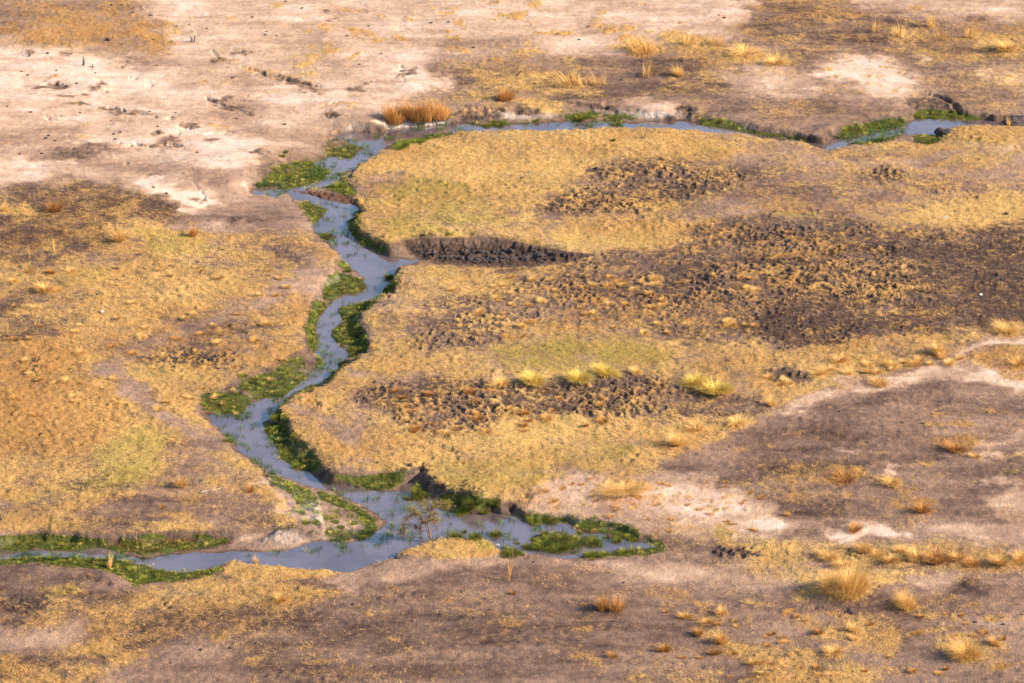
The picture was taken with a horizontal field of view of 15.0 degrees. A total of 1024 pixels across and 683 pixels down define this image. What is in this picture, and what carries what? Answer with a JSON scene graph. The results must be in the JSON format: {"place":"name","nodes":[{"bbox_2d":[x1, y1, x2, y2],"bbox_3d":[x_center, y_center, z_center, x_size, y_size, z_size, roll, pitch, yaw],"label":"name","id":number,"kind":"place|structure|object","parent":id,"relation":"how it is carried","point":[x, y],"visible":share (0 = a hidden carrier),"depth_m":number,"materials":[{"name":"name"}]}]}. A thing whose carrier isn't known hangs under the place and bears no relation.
{"place":"outdoors","nodes":[
{"label":"outdoors","id":0,"kind":"place"},
{"bbox_2d":[0,0,1023,682],"bbox_3d":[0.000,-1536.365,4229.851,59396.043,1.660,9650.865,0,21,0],"label":"ground","id":1,"kind":"structure","parent":0,"point":[130,92],"depth_m":228.22,"materials":[{"name":"soil"}]},
{"bbox_2d":[32,279,56,293],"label":"grass tuft","id":2,"kind":"object","parent":1,"relation":"on","point":[43,287],"visible":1,"depth_m":235.02,"materials":[{"name":"plant"}]},
{"bbox_2d":[39,195,67,212],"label":"grass tuft","id":3,"kind":"object","parent":1,"relation":"on","point":[56,207],"visible":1,"depth_m":248.82,"materials":[{"name":"plant"}]},
{"bbox_2d":[64,266,78,273],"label":"grass tuft","id":4,"kind":"object","parent":1,"relation":"on","point":[69,269],"visible":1,"depth_m":238.18,"materials":[{"name":"plant"}]},
{"bbox_2d":[107,226,129,241],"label":"grass tuft","id":5,"kind":"object","parent":1,"relation":"on","point":[119,237],"visible":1,"depth_m":243.26,"materials":[{"name":"plant"}]},
{"bbox_2d":[173,472,192,487],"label":"grass tuft","id":6,"kind":"object","parent":1,"relation":"on","point":[183,484],"visible":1,"depth_m":207.06,"materials":[{"name":"plant"}]},
{"bbox_2d":[188,225,198,237],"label":"grass tuft","id":7,"kind":"object","parent":1,"relation":"on","point":[192,232],"visible":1,"depth_m":244.40,"materials":[{"name":"plant"}]},
{"bbox_2d":[271,589,288,604],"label":"grass tuft","id":8,"kind":"object","parent":1,"relation":"on","point":[280,597],"visible":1,"depth_m":193.97,"materials":[{"name":"plant"}]},
{"bbox_2d":[379,101,408,125],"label":"grass tuft","id":9,"kind":"object","parent":1,"relation":"on","point":[394,117],"visible":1,"depth_m":266.76,"materials":[{"name":"plant"}]},
{"bbox_2d":[391,140,411,150],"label":"green tussock","id":10,"kind":"object","parent":1,"relation":"on","point":[403,144],"visible":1,"depth_m":261.76,"materials":[{"name":"plant"}]},
{"bbox_2d":[398,96,424,122],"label":"grass tuft","id":11,"kind":"object","parent":1,"relation":"on","point":[411,113],"visible":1,"depth_m":266.93,"materials":[{"name":"plant"}]},
{"bbox_2d":[406,138,427,144],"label":"green tussock","id":12,"kind":"object","parent":1,"relation":"on","point":[415,141],"visible":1,"depth_m":262.93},
{"bbox_2d":[409,486,426,498],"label":"green tussock","id":13,"kind":"object","parent":1,"relation":"on","point":[414,491],"visible":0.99,"depth_m":207.37,"materials":[{"name":"plant"}]},
{"bbox_2d":[413,99,433,122],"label":"grass tuft","id":14,"kind":"object","parent":1,"relation":"on","point":[428,115],"visible":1,"depth_m":266.80,"materials":[{"name":"plant"}]},
{"bbox_2d":[414,492,432,500],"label":"green tussock","id":15,"kind":"object","parent":1,"relation":"on","point":[426,495],"visible":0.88,"depth_m":207.11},
{"bbox_2d":[393,495,457,540],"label":"thorn tree","id":16,"kind":"object","parent":1,"relation":"on","point":[433,519],"visible":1,"depth_m":201.06,"materials":[{"name":"beige plant"}]},
{"bbox_2d":[420,96,450,120],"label":"grass tuft","id":17,"kind":"object","parent":1,"relation":"on","point":[440,113],"visible":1,"depth_m":267.38,"materials":[{"name":"plant"}]},
{"bbox_2d":[440,495,461,509],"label":"green tussock","id":18,"kind":"object","parent":1,"relation":"on","point":[454,502],"visible":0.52,"depth_m":206.01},
{"bbox_2d":[446,528,465,539],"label":"green tussock","id":19,"kind":"object","parent":1,"relation":"on","point":[457,534],"visible":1,"depth_m":201.34,"materials":[{"name":"plant"}]},
{"bbox_2d":[459,494,483,508],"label":"green tussock","id":20,"kind":"object","parent":1,"relation":"on","point":[470,503],"visible":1,"depth_m":204.97,"materials":[{"name":"plant"}]},
{"bbox_2d":[464,530,484,540],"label":"green tussock","id":21,"kind":"object","parent":1,"relation":"on","point":[473,535],"visible":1,"depth_m":200.98,"materials":[{"name":"plant"}]},
{"bbox_2d":[0,109,967,586],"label":"stream grass","id":22,"kind":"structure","parent":1,"relation":"on","point":[276,391],"depth_m":218.93,"materials":[{"name":"plant"}]},
{"bbox_2d":[487,495,503,506],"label":"green tussock","id":23,"kind":"object","parent":1,"relation":"on","point":[492,501],"visible":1,"depth_m":205.32,"materials":[{"name":"plant"}]},
{"bbox_2d":[486,373,512,388],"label":"grass tuft","id":24,"kind":"object","parent":1,"relation":"on","point":[501,382],"visible":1,"depth_m":220.15,"materials":[{"name":"plant"}]},
{"bbox_2d":[496,86,517,101],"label":"grass tuft","id":25,"kind":"object","parent":1,"relation":"on","point":[502,96],"visible":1,"depth_m":270.79,"materials":[{"name":"plant"}]},
{"bbox_2d":[499,544,522,557],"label":"green tussock","id":26,"kind":"object","parent":1,"relation":"on","point":[507,553],"visible":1,"depth_m":199.97,"materials":[{"name":"plant"}]},
{"bbox_2d":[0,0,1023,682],"bbox_3d":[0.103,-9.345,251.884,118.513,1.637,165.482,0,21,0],"label":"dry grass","id":27,"kind":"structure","parent":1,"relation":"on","point":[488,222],"depth_m":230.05,"materials":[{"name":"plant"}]},
{"bbox_2d":[517,367,548,385],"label":"grass tuft","id":28,"kind":"object","parent":1,"relation":"on","point":[530,378],"visible":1,"depth_m":220.44,"materials":[{"name":"plant"}]},
{"bbox_2d":[527,512,542,525],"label":"green tussock","id":29,"kind":"object","parent":1,"relation":"on","point":[530,519],"visible":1,"depth_m":204.12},
{"bbox_2d":[528,537,557,549],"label":"green tussock","id":30,"kind":"object","parent":1,"relation":"on","point":[538,545],"visible":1,"depth_m":200.99,"materials":[{"name":"plant"}]},
{"bbox_2d":[543,540,575,553],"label":"green tussock","id":31,"kind":"object","parent":1,"relation":"on","point":[560,548],"visible":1,"depth_m":200.66,"materials":[{"name":"plant"}]},
{"bbox_2d":[543,531,578,543],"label":"green tussock","id":32,"kind":"object","parent":1,"relation":"on","point":[559,537],"visible":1,"depth_m":201.63,"materials":[{"name":"plant"}]},
{"bbox_2d":[549,68,588,87],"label":"grass tuft","id":33,"kind":"object","parent":1,"relation":"on","point":[576,79],"visible":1,"depth_m":274.36,"materials":[{"name":"plant"}]},
{"bbox_2d":[562,534,585,549],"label":"green tussock","id":34,"kind":"object","parent":1,"relation":"on","point":[579,542],"visible":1,"depth_m":201.21,"materials":[{"name":"plant"}]},
{"bbox_2d":[562,365,596,383],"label":"grass tuft","id":35,"kind":"object","parent":1,"relation":"on","point":[576,377],"visible":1,"depth_m":220.80,"materials":[{"name":"plant"}]},
{"bbox_2d":[583,73,606,84],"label":"grass tuft","id":36,"kind":"object","parent":1,"relation":"on","point":[595,80],"visible":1,"depth_m":274.39,"materials":[{"name":"plant"}]},
{"bbox_2d":[594,592,612,611],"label":"grass tuft","id":37,"kind":"object","parent":1,"relation":"on","point":[600,606],"visible":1,"depth_m":192.83,"materials":[{"name":"plant"}]},
{"bbox_2d":[596,417,610,424],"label":"grass tuft","id":38,"kind":"object","parent":1,"relation":"on","point":[603,419],"visible":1,"depth_m":215.34,"materials":[{"name":"plant"}]},
{"bbox_2d":[591,357,622,379],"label":"grass tuft","id":39,"kind":"object","parent":1,"relation":"on","point":[604,370],"visible":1,"depth_m":221.88,"materials":[{"name":"plant"}]},
{"bbox_2d":[610,535,622,544],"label":"green tussock","id":40,"kind":"object","parent":1,"relation":"on","point":[617,539],"visible":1,"depth_m":201.76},
{"bbox_2d":[606,594,628,611],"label":"grass tuft","id":41,"kind":"object","parent":1,"relation":"on","point":[617,606],"visible":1,"depth_m":192.91,"materials":[{"name":"plant"}]},
{"bbox_2d":[615,547,631,555],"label":"green tussock","id":42,"kind":"object","parent":1,"relation":"on","point":[625,552],"visible":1,"depth_m":200.25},
{"bbox_2d":[592,480,656,499],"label":"grass tuft","id":43,"kind":"object","parent":1,"relation":"on","point":[623,491],"visible":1,"depth_m":206.50,"materials":[{"name":"plant"}]},
{"bbox_2d":[629,364,643,374],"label":"grass tuft","id":44,"kind":"object","parent":1,"relation":"on","point":[636,371],"visible":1,"depth_m":222.22,"materials":[{"name":"plant"}]},
{"bbox_2d":[624,31,650,52],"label":"grass tuft","id":45,"kind":"object","parent":1,"relation":"on","point":[637,41],"visible":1,"depth_m":281.76,"materials":[{"name":"plant"}]},
{"bbox_2d":[627,31,662,59],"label":"grass tuft","id":46,"kind":"object","parent":1,"relation":"on","point":[648,51],"visible":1,"depth_m":281.66,"materials":[{"name":"plant"}]},
{"bbox_2d":[642,63,654,77],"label":"grass tuft","id":47,"kind":"object","parent":1,"relation":"on","point":[647,72],"visible":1,"depth_m":276.09,"materials":[{"name":"plant"}]},
{"bbox_2d":[654,642,674,651],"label":"grass tuft","id":48,"kind":"object","parent":1,"relation":"on","point":[667,648],"visible":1,"depth_m":188.47,"materials":[{"name":"plant"}]},
{"bbox_2d":[664,425,691,445],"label":"grass tuft","id":49,"kind":"object","parent":1,"relation":"on","point":[678,441],"visible":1,"depth_m":212.34,"materials":[{"name":"plant"}]},
{"bbox_2d":[671,64,686,76],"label":"grass tuft","id":50,"kind":"object","parent":1,"relation":"on","point":[679,72],"visible":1,"depth_m":275.93,"materials":[{"name":"plant"}]},
{"bbox_2d":[674,608,698,618],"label":"grass tuft","id":51,"kind":"object","parent":1,"relation":"on","point":[685,615],"visible":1,"depth_m":192.32,"materials":[{"name":"plant"}]},
{"bbox_2d":[680,33,696,46],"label":"grass tuft","id":52,"kind":"object","parent":1,"relation":"on","point":[686,40],"visible":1,"depth_m":282.84,"materials":[{"name":"plant"}]},
{"bbox_2d":[683,415,705,433],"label":"grass tuft","id":53,"kind":"object","parent":1,"relation":"on","point":[698,425],"visible":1,"depth_m":214.47,"materials":[{"name":"plant"}]},
{"bbox_2d":[679,365,713,387],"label":"grass tuft","id":54,"kind":"object","parent":1,"relation":"on","point":[698,379],"visible":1,"depth_m":220.47,"materials":[{"name":"plant"}]},
{"bbox_2d":[691,627,704,636],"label":"grass tuft","id":55,"kind":"object","parent":1,"relation":"on","point":[697,632],"visible":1,"depth_m":190.18,"materials":[{"name":"plant"}]},
{"bbox_2d":[697,613,721,625],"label":"grass tuft","id":56,"kind":"object","parent":1,"relation":"on","point":[707,621],"visible":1,"depth_m":191.57,"materials":[{"name":"plant"}]},
{"bbox_2d":[693,375,739,395],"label":"grass tuft","id":57,"kind":"object","parent":1,"relation":"on","point":[714,388],"visible":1,"depth_m":219.42,"materials":[{"name":"plant"}]},
{"bbox_2d":[705,647,727,654],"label":"grass tuft","id":58,"kind":"object","parent":1,"relation":"on","point":[712,651],"visible":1,"depth_m":187.81,"materials":[{"name":"plant"}]},
{"bbox_2d":[709,623,731,644],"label":"grass tuft","id":59,"kind":"object","parent":1,"relation":"on","point":[721,639],"visible":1,"depth_m":189.12,"materials":[{"name":"plant"}]},
{"bbox_2d":[714,605,728,618],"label":"grass tuft","id":60,"kind":"object","parent":1,"relation":"on","point":[719,612],"visible":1,"depth_m":192.59,"materials":[{"name":"plant"}]},
{"bbox_2d":[721,321,739,328],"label":"grass tuft","id":61,"kind":"object","parent":1,"relation":"on","point":[729,324],"visible":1,"depth_m":229.64,"materials":[{"name":"plant"}]},
{"bbox_2d":[726,410,749,430],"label":"grass tuft","id":62,"kind":"object","parent":1,"relation":"on","point":[739,422],"visible":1,"depth_m":215.05,"materials":[{"name":"plant"}]},
{"bbox_2d":[721,41,764,60],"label":"grass tuft","id":63,"kind":"object","parent":1,"relation":"on","point":[741,50],"visible":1,"depth_m":280.75,"materials":[{"name":"plant"}]},
{"bbox_2d":[743,657,764,664],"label":"grass tuft","id":64,"kind":"object","parent":1,"relation":"on","point":[755,661],"visible":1,"depth_m":186.79,"materials":[{"name":"plant"}]},
{"bbox_2d":[766,392,777,406],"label":"grass tuft","id":65,"kind":"object","parent":1,"relation":"on","point":[770,403],"visible":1,"depth_m":217.54,"materials":[{"name":"plant"}]},
{"bbox_2d":[758,52,790,66],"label":"grass tuft","id":66,"kind":"object","parent":1,"relation":"on","point":[776,61],"visible":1,"depth_m":278.48,"materials":[{"name":"plant"}]},
{"bbox_2d":[815,547,842,561],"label":"grass tuft","id":67,"kind":"object","parent":1,"relation":"on","point":[827,554],"visible":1,"depth_m":198.81,"materials":[{"name":"plant"}]},
{"bbox_2d":[811,565,853,604],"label":"grass tuft","id":68,"kind":"object","parent":1,"relation":"on","point":[825,582],"visible":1,"depth_m":194.59,"materials":[{"name":"plant"}]},
{"bbox_2d":[822,642,850,658],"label":"grass tuft","id":69,"kind":"object","parent":1,"relation":"on","point":[834,649],"visible":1,"depth_m":187.96,"materials":[{"name":"plant"}]},
{"bbox_2d":[827,349,855,364],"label":"grass tuft","id":70,"kind":"object","parent":1,"relation":"on","point":[841,359],"visible":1,"depth_m":224.06,"materials":[{"name":"plant"}]},
{"bbox_2d":[828,465,859,486],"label":"grass tuft","id":71,"kind":"object","parent":1,"relation":"on","point":[847,478],"visible":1,"depth_m":207.89,"materials":[{"name":"plant"}]},
{"bbox_2d":[830,556,857,567],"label":"grass tuft","id":72,"kind":"object","parent":1,"relation":"on","point":[841,564],"visible":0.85,"depth_m":197.91,"materials":[{"name":"plant"}]},
{"bbox_2d":[824,553,879,602],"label":"grass tuft","id":73,"kind":"object","parent":1,"relation":"on","point":[862,582],"visible":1,"depth_m":193.78,"materials":[{"name":"plant"}]},
{"bbox_2d":[846,619,862,631],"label":"grass tuft","id":74,"kind":"object","parent":1,"relation":"on","point":[854,629],"visible":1,"depth_m":190.34,"materials":[{"name":"plant"}]},
{"bbox_2d":[846,520,864,534],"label":"grass tuft","id":75,"kind":"object","parent":1,"relation":"on","point":[853,527],"visible":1,"depth_m":202.06,"materials":[{"name":"plant"}]},
{"bbox_2d":[851,537,873,552],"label":"grass tuft","id":76,"kind":"object","parent":1,"relation":"on","point":[863,547],"visible":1,"depth_m":199.26,"materials":[{"name":"plant"}]},
{"bbox_2d":[867,544,885,559],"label":"grass tuft","id":77,"kind":"object","parent":1,"relation":"on","point":[878,554],"visible":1,"depth_m":198.81,"materials":[{"name":"plant"}]},
{"bbox_2d":[865,374,894,386],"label":"grass tuft","id":78,"kind":"object","parent":1,"relation":"on","point":[878,382],"visible":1,"depth_m":220.57,"materials":[{"name":"plant"}]},
{"bbox_2d":[878,475,904,487],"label":"grass tuft","id":79,"kind":"object","parent":1,"relation":"on","point":[895,482],"visible":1,"depth_m":207.37,"materials":[{"name":"plant"}]},
{"bbox_2d":[880,551,907,562],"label":"grass tuft","id":80,"kind":"object","parent":1,"relation":"on","point":[890,559],"visible":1,"depth_m":198.17,"materials":[{"name":"plant"}]},
{"bbox_2d":[891,543,907,553],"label":"grass tuft","id":81,"kind":"object","parent":1,"relation":"on","point":[900,550],"visible":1,"depth_m":199.34,"materials":[{"name":"plant"}]},
{"bbox_2d":[891,23,908,37],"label":"grass tuft","id":82,"kind":"object","parent":1,"relation":"on","point":[898,32],"visible":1,"depth_m":284.71,"materials":[{"name":"plant"}]},
{"bbox_2d":[890,584,920,610],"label":"grass tuft","id":83,"kind":"object","parent":1,"relation":"on","point":[904,602],"visible":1,"depth_m":192.66,"materials":[{"name":"plant"}]},
{"bbox_2d":[904,357,922,366],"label":"grass tuft","id":84,"kind":"object","parent":1,"relation":"on","point":[914,364],"visible":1,"depth_m":223.35,"materials":[{"name":"plant"}]},
{"bbox_2d":[902,543,927,562],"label":"grass tuft","id":85,"kind":"object","parent":1,"relation":"on","point":[913,553],"visible":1,"depth_m":198.64,"materials":[{"name":"plant"}]},
{"bbox_2d":[909,501,934,512],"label":"grass tuft","id":86,"kind":"object","parent":1,"relation":"on","point":[919,508],"visible":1,"depth_m":204.12,"materials":[{"name":"plant"}]},
{"bbox_2d":[917,135,938,144],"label":"green tussock","id":87,"kind":"object","parent":1,"relation":"on","point":[926,139],"visible":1,"depth_m":263.91,"materials":[{"name":"plant"}]},
{"bbox_2d":[926,12,935,28],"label":"grass tuft","id":88,"kind":"object","parent":1,"relation":"on","point":[930,21],"visible":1,"depth_m":286.79,"materials":[{"name":"plant"}]},
{"bbox_2d":[928,340,946,352],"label":"grass tuft","id":89,"kind":"object","parent":1,"relation":"on","point":[936,349],"visible":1,"depth_m":224.86,"materials":[{"name":"plant"}]},
{"bbox_2d":[923,545,953,564],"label":"grass tuft","id":90,"kind":"object","parent":1,"relation":"on","point":[935,559],"visible":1,"depth_m":198.15,"materials":[{"name":"plant"}]},
{"bbox_2d":[934,127,953,135],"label":"mud boulder","id":91,"kind":"object","parent":1,"relation":"on","point":[939,131],"visible":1,"depth_m":264.86,"materials":[{"name":"stone"}]},
{"bbox_2d":[944,548,967,560],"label":"grass tuft","id":92,"kind":"object","parent":1,"relation":"on","point":[960,556],"visible":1,"depth_m":198.36,"materials":[{"name":"plant"}]},
{"bbox_2d":[940,440,973,453],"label":"grass tuft","id":93,"kind":"object","parent":1,"relation":"on","point":[952,448],"visible":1,"depth_m":211.50,"materials":[{"name":"plant"}]},
{"bbox_2d":[942,632,991,666],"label":"grass tuft","id":94,"kind":"object","parent":1,"relation":"on","point":[965,651],"visible":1,"depth_m":187.38,"materials":[{"name":"plant"}]},
{"bbox_2d":[961,554,981,566],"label":"grass tuft","id":95,"kind":"object","parent":1,"relation":"on","point":[973,563],"visible":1,"depth_m":197.72,"materials":[{"name":"plant"}]},
{"bbox_2d":[985,634,1002,644],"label":"grass tuft","id":96,"kind":"object","parent":1,"relation":"on","point":[992,639],"visible":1,"depth_m":188.92,"materials":[{"name":"plant"}]},
{"bbox_2d":[984,552,1015,565],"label":"grass tuft","id":97,"kind":"object","parent":1,"relation":"on","point":[1003,561],"visible":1,"depth_m":197.53,"materials":[{"name":"plant"}]},
{"bbox_2d":[991,35,1021,51],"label":"grass tuft","id":98,"kind":"object","parent":1,"relation":"on","point":[1002,45],"visible":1,"depth_m":282.03,"materials":[{"name":"plant"}]},
{"bbox_2d":[989,317,1023,335],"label":"grass tuft","id":99,"kind":"object","parent":1,"relation":"on","point":[1008,330],"visible":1,"depth_m":228.34,"materials":[{"name":"plant"}]},
{"bbox_2d":[1003,115,1023,125],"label":"mud boulder","id":100,"kind":"object","parent":1,"relation":"on","point":[1017,120],"visible":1,"depth_m":267.40,"materials":[{"name":"stone"}]},
{"bbox_2d":[1005,354,1023,367],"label":"grass tuft","id":101,"kind":"object","parent":1,"relation":"on","point":[1016,361],"visible":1,"depth_m":223.33,"materials":[{"name":"plant"}]},
{"bbox_2d":[1010,544,1023,564],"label":"grass tuft","id":102,"kind":"object","parent":1,"relation":"on","point":[1020,557],"visible":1,"depth_m":198.00,"materials":[{"name":"plant"}]},
{"bbox_2d":[0,119,1023,572],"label":"water","id":103,"kind":"structure","parent":0,"point":[370,267],"depth_m":212.72,"materials":[{"name":"liquid"}]},
{"bbox_2d":[315,229,338,239],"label":"green tussock","id":104,"kind":"object","parent":103,"relation":"in","point":[327,234],"visible":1,"depth_m":246.06,"materials":[{"name":"plant"}]},
{"bbox_2d":[451,503,470,515],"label":"green tussock","id":105,"kind":"object","parent":103,"relation":"in","point":[463,510],"visible":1,"depth_m":205.17,"materials":[{"name":"plant"}]},
{"bbox_2d":[17,115,907,561],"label":"water reeds","id":106,"kind":"object","parent":103,"relation":"in","point":[331,371],"visible":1,"depth_m":220.68,"materials":[{"name":"plant"}]},
{"bbox_2d":[490,525,504,537],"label":"green tussock","id":107,"kind":"object","parent":103,"relation":"in","point":[496,533],"visible":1,"depth_m":202.47,"materials":[{"name":"plant"}]},
{"bbox_2d":[581,534,603,546],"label":"green tussock","id":108,"kind":"object","parent":103,"relation":"in","point":[590,540],"visible":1,"depth_m":201.49,"materials":[{"name":"plant"}]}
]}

